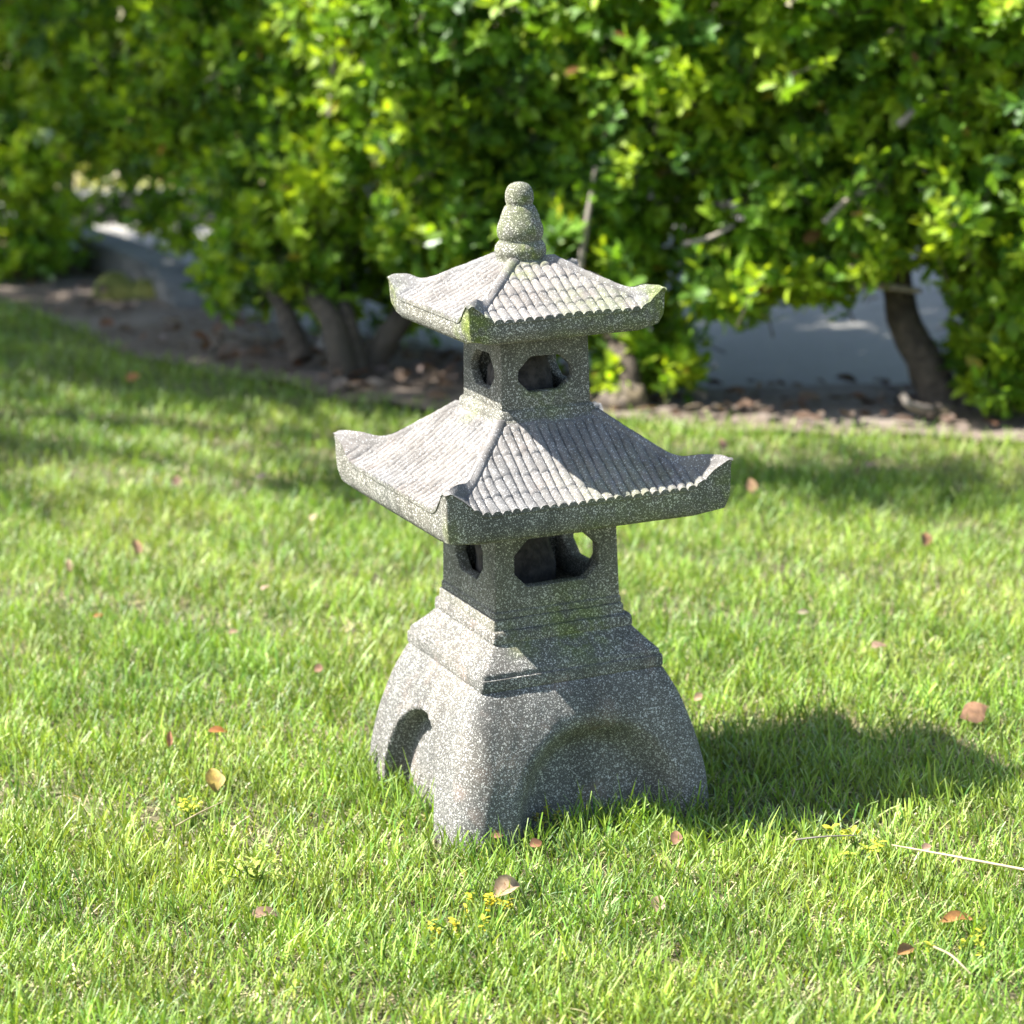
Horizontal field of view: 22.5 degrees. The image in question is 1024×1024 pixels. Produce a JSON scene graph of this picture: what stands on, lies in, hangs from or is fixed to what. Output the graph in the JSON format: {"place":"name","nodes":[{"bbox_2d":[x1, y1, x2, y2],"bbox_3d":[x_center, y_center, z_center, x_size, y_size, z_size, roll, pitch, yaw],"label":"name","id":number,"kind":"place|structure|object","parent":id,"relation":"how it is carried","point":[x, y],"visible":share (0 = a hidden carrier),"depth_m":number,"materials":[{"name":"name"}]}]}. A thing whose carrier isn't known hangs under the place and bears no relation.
{"place":"outdoors","nodes":[
{"label":"outdoors","id":0,"kind":"place"},
{"bbox_2d":[316,332,326,357],"bbox_3d":[-0.447,-0.416,6.278,0.064,0.073,0.068,-1,14,0],"label":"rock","id":1,"kind":"object","parent":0,"point":[320,343],"visible":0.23,"depth_m":6.26,"materials":[{"name":"grey stone"}]},
{"bbox_2d":[6,0,795,187],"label":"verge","id":2,"kind":"structure","parent":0,"point":[77,176],"depth_m":15.01,"materials":[{"name":"green plant"}]},
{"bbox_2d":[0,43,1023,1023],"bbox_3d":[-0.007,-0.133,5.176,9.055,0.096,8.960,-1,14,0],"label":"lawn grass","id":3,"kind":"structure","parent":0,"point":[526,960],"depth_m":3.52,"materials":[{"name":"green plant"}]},
{"bbox_2d":[0,0,120,283],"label":"hedge shrub","id":4,"kind":"object","parent":3,"relation":"on","point":[38,235],"visible":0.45,"depth_m":7.43,"materials":[{"name":"green plant"}]},
{"bbox_2d":[66,559,72,572],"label":"fallen leaf","id":5,"kind":"object","parent":3,"relation":"on","point":[68,564],"visible":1,"depth_m":4.42,"materials":[{"name":"beige plant"}]},
{"bbox_2d":[126,373,139,380],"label":"fallen leaf","id":6,"kind":"object","parent":3,"relation":"on","point":[131,376],"visible":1,"depth_m":6.00,"materials":[{"name":"brown plant"}]},
{"bbox_2d":[132,539,142,554],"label":"fallen leaf","id":7,"kind":"object","parent":3,"relation":"on","point":[138,547],"visible":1,"depth_m":4.52,"materials":[{"name":"beige plant"}]},
{"bbox_2d":[167,731,172,747],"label":"fallen leaf","id":8,"kind":"object","parent":3,"relation":"on","point":[169,739],"visible":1,"depth_m":3.53,"materials":[{"name":"brown plant"}]},
{"bbox_2d":[172,476,180,486],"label":"fallen leaf","id":9,"kind":"object","parent":3,"relation":"on","point":[176,480],"visible":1,"depth_m":4.99,"materials":[{"name":"beige plant"}]},
{"bbox_2d":[177,795,202,828],"bbox_3d":[-0.412,0.384,3.299,0.039,0.041,0.032,-10,17,-30],"label":"weed","id":10,"kind":"object","parent":3,"relation":"on","point":[188,809],"visible":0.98,"depth_m":3.30,"materials":[{"name":"yellow plant"}]},
{"bbox_2d":[175,800,225,826],"bbox_3d":[-0.391,0.380,3.244,0.005,0.008,0.090,10,18,37],"label":"dry straw","id":11,"kind":"object","parent":3,"relation":"on","point":[197,814],"visible":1,"depth_m":3.23,"materials":[{"name":"beige plant"}]},
{"bbox_2d":[205,768,224,792],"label":"fallen leaf","id":12,"kind":"object","parent":3,"relation":"on","point":[215,778],"visible":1,"depth_m":3.38,"materials":[{"name":"yellow plant"}]},
{"bbox_2d":[208,726,226,731],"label":"fallen leaf","id":13,"kind":"object","parent":3,"relation":"on","point":[216,729],"visible":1,"depth_m":3.56,"materials":[{"name":"orange plant"}]},
{"bbox_2d":[217,838,281,891],"bbox_3d":[-0.313,0.431,3.097,0.080,0.048,0.090,-1,14,0],"label":"weed","id":14,"kind":"object","parent":3,"relation":"on","point":[253,864],"visible":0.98,"depth_m":3.09,"materials":[{"name":"yellow plant"}]},
{"bbox_2d":[256,473,266,478],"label":"fallen leaf","id":15,"kind":"object","parent":3,"relation":"on","point":[261,475],"visible":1,"depth_m":5.03,"materials":[{"name":"beige plant"}]},
{"bbox_2d":[252,906,280,917],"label":"fallen leaf","id":16,"kind":"object","parent":3,"relation":"on","point":[259,911],"visible":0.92,"depth_m":2.98,"materials":[{"name":"beige plant"}]},
{"bbox_2d":[309,514,316,520],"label":"fallen leaf","id":17,"kind":"object","parent":3,"relation":"on","point":[313,516],"visible":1,"depth_m":4.71,"materials":[{"name":"yellow plant"}]},
{"bbox_2d":[314,664,322,671],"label":"fallen leaf","id":18,"kind":"object","parent":3,"relation":"on","point":[319,667],"visible":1,"depth_m":3.83,"materials":[{"name":"plant"}]},
{"bbox_2d":[0,63,821,189],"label":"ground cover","id":19,"kind":"object","parent":3,"relation":"on","point":[87,182],"depth_m":9.06,"materials":[{"name":"green plant"}]},
{"bbox_2d":[428,903,490,946],"bbox_3d":[-0.069,0.473,2.931,0.070,0.038,0.066,-8,16,-26],"label":"weed","id":20,"kind":"object","parent":3,"relation":"on","point":[455,925],"visible":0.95,"depth_m":2.92,"materials":[{"name":"yellow plant"}]},
{"bbox_2d":[465,893,513,922],"bbox_3d":[-0.026,0.458,2.983,0.058,0.040,0.028,7,17,30],"label":"weed","id":21,"kind":"object","parent":3,"relation":"on","point":[490,901],"visible":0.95,"depth_m":2.98,"materials":[{"name":"yellow plant"}]},
{"bbox_2d":[59,172,925,223],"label":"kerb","id":22,"kind":"structure","parent":3,"relation":"on","point":[210,217],"depth_m":8.74,"materials":[{"name":"concrete"}]},
{"bbox_2d":[491,830,503,837],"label":"fallen leaf","id":23,"kind":"object","parent":3,"relation":"on","point":[498,832],"visible":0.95,"depth_m":3.19,"materials":[{"name":"brown plant"}]},
{"bbox_2d":[494,874,519,896],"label":"fallen leaf","id":24,"kind":"object","parent":3,"relation":"on","point":[501,884],"visible":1,"depth_m":3.02,"materials":[{"name":"beige plant"}]},
{"bbox_2d":[0,243,1023,440],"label":"planting bed","id":25,"kind":"object","parent":3,"relation":"on","point":[146,316],"visible":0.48,"depth_m":6.08,"materials":[{"name":"soil"}]},
{"bbox_2d":[0,203,214,307],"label":"kerb","id":26,"kind":"structure","parent":25,"relation":"on","point":[164,273],"depth_m":7.38,"materials":[{"name":"concrete"}]},
{"bbox_2d":[92,271,155,300],"bbox_3d":[-1.064,-0.639,7.244,0.244,0.081,0.107,-1,14,0],"label":"rock","id":27,"kind":"object","parent":25,"relation":"on","point":[120,285],"visible":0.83,"depth_m":7.21,"materials":[{"name":"grey stone"}]},
{"bbox_2d":[0,0,450,379],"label":"hedge shrub","id":28,"kind":"object","parent":25,"relation":"on","point":[180,105],"visible":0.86,"depth_m":6.28,"materials":[{"name":"green plant"}]},
{"bbox_2d":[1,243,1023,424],"bbox_3d":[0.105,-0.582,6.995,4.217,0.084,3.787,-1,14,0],"label":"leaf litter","id":29,"kind":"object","parent":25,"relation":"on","point":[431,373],"visible":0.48,"depth_m":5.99,"materials":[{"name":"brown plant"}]},
{"bbox_2d":[260,0,789,405],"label":"hedge shrub","id":30,"kind":"object","parent":25,"relation":"on","point":[456,113],"visible":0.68,"depth_m":5.69,"materials":[{"name":"green plant"}]},
{"bbox_2d":[598,378,648,410],"bbox_3d":[0.246,-0.261,5.663,0.112,0.065,0.100,-1,14,0],"label":"rock","id":31,"kind":"object","parent":25,"relation":"on","point":[633,395],"visible":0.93,"depth_m":5.63,"materials":[{"name":"beige stone"}]},
{"bbox_2d":[517,0,1023,412],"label":"hedge shrub","id":32,"kind":"object","parent":25,"relation":"on","point":[845,199],"visible":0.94,"depth_m":5.38,"materials":[{"name":"green plant"}]},
{"bbox_2d":[836,0,1023,420],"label":"hedge shrub","id":33,"kind":"object","parent":25,"relation":"on","point":[984,340],"visible":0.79,"depth_m":5.25,"materials":[{"name":"green plant"}]},
{"bbox_2d":[916,403,957,419],"bbox_3d":[0.909,-0.216,5.503,0.089,0.031,0.056,-1,14,0],"label":"rock","id":34,"kind":"object","parent":25,"relation":"on","point":[942,409],"visible":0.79,"depth_m":5.49,"materials":[{"name":"grey stone"}]},
{"bbox_2d":[333,181,732,857],"bbox_3d":[0.021,-0.019,3.306,0.389,0.810,0.389,-7,16,-23],"label":"pagoda lantern","id":35,"kind":"object","parent":3,"relation":"on","point":[527,675],"visible":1,"depth_m":3.23,"materials":[{"name":"stone"}]},
{"bbox_2d":[530,838,541,846],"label":"fallen leaf","id":36,"kind":"object","parent":3,"relation":"on","point":[537,842],"visible":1,"depth_m":3.16,"materials":[{"name":"brown plant"}]},
{"bbox_2d":[532,805,561,834],"bbox_3d":[0.048,0.390,3.247,0.040,0.037,0.036,-5,15,-15],"label":"weed","id":37,"kind":"object","parent":3,"relation":"on","point":[545,813],"visible":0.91,"depth_m":3.25,"materials":[{"name":"green plant"}]},
{"bbox_2d":[651,895,664,911],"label":"fallen leaf","id":38,"kind":"object","parent":3,"relation":"on","point":[656,905],"visible":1,"depth_m":2.98,"materials":[{"name":"beige plant"}]},
{"bbox_2d":[670,831,682,843],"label":"fallen leaf","id":39,"kind":"object","parent":3,"relation":"on","point":[674,837],"visible":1,"depth_m":3.16,"materials":[{"name":"brown plant"}]},
{"bbox_2d":[694,692,702,700],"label":"fallen leaf","id":40,"kind":"object","parent":3,"relation":"on","point":[697,695],"visible":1,"depth_m":3.67,"materials":[{"name":"beige plant"}]},
{"bbox_2d":[718,438,727,449],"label":"fallen leaf","id":41,"kind":"object","parent":3,"relation":"on","point":[723,443],"visible":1,"depth_m":5.22,"materials":[{"name":"yellow plant"}]},
{"bbox_2d":[747,478,756,494],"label":"fallen leaf","id":42,"kind":"object","parent":3,"relation":"on","point":[750,486],"visible":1,"depth_m":4.86,"materials":[{"name":"plant"}]},
{"bbox_2d":[797,609,808,613],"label":"fallen leaf","id":43,"kind":"object","parent":3,"relation":"on","point":[802,611],"visible":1,"depth_m":4.06,"materials":[{"name":"beige plant"}]},
{"bbox_2d":[795,835,856,840],"bbox_3d":[0.382,0.395,3.127,0.077,0.006,0.008,-3,15,-7],"label":"dry straw","id":44,"kind":"object","parent":3,"relation":"on","point":[822,837],"visible":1,"depth_m":3.12,"materials":[{"name":"beige plant"}]},
{"bbox_2d":[822,823,887,860],"bbox_3d":[0.415,0.405,3.148,0.060,0.043,0.086,-6,15,-18],"label":"weed","id":45,"kind":"object","parent":3,"relation":"on","point":[847,832],"visible":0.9,"depth_m":3.15,"materials":[{"name":"yellow plant"}]},
{"bbox_2d":[864,461,875,465],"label":"fallen leaf","id":46,"kind":"object","parent":3,"relation":"on","point":[868,463],"visible":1,"depth_m":5.01,"materials":[{"name":"plant"}]},
{"bbox_2d":[871,641,886,647],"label":"fallen leaf","id":47,"kind":"object","parent":3,"relation":"on","point":[875,644],"visible":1,"depth_m":3.89,"materials":[{"name":"beige plant"}]},
{"bbox_2d":[897,943,913,954],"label":"fallen leaf","id":48,"kind":"object","parent":3,"relation":"on","point":[904,948],"visible":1,"depth_m":2.83,"materials":[{"name":"brown plant"}]},
{"bbox_2d":[922,843,930,849],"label":"fallen leaf","id":49,"kind":"object","parent":3,"relation":"on","point":[926,846],"visible":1,"depth_m":3.10,"materials":[{"name":"beige plant"}]},
{"bbox_2d":[921,532,932,545],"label":"fallen leaf","id":50,"kind":"object","parent":3,"relation":"on","point":[927,537],"visible":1,"depth_m":4.46,"materials":[{"name":"beige plant"}]},
{"bbox_2d":[933,946,970,974],"bbox_3d":[0.474,0.481,2.781,0.006,0.010,0.075,-7,16,-22],"label":"dry straw","id":51,"kind":"object","parent":3,"relation":"on","point":[954,958],"visible":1,"depth_m":2.77,"materials":[{"name":"beige plant"}]},
{"bbox_2d":[922,925,985,964],"bbox_3d":[0.492,0.483,2.853,0.075,0.036,0.047,-1,14,0],"label":"weed","id":52,"kind":"object","parent":3,"relation":"on","point":[974,936],"visible":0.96,"depth_m":2.85,"materials":[{"name":"yellow plant"}]},
{"bbox_2d":[939,910,972,921],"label":"fallen leaf","id":53,"kind":"object","parent":3,"relation":"on","point":[951,915],"visible":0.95,"depth_m":2.92,"materials":[{"name":"orange plant"}]},
{"bbox_2d":[892,844,1023,870],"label":"dry straw","id":54,"kind":"object","parent":3,"relation":"on","point":[977,860],"visible":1,"depth_m":3.04,"materials":[{"name":"beige plant"}]},
{"bbox_2d":[960,701,987,722],"bbox_3d":[0.641,0.278,3.578,0.043,0.024,0.025,-1,14,0],"label":"fallen leaf","id":55,"kind":"object","parent":3,"relation":"on","point":[975,711],"visible":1,"depth_m":3.58,"materials":[{"name":"brown plant"}]},
{"bbox_2d":[93,215,988,387],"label":"street","id":56,"kind":"structure","parent":0,"point":[809,345],"depth_m":6.45,"materials":[{"name":"grey asphalt"}]}
]}

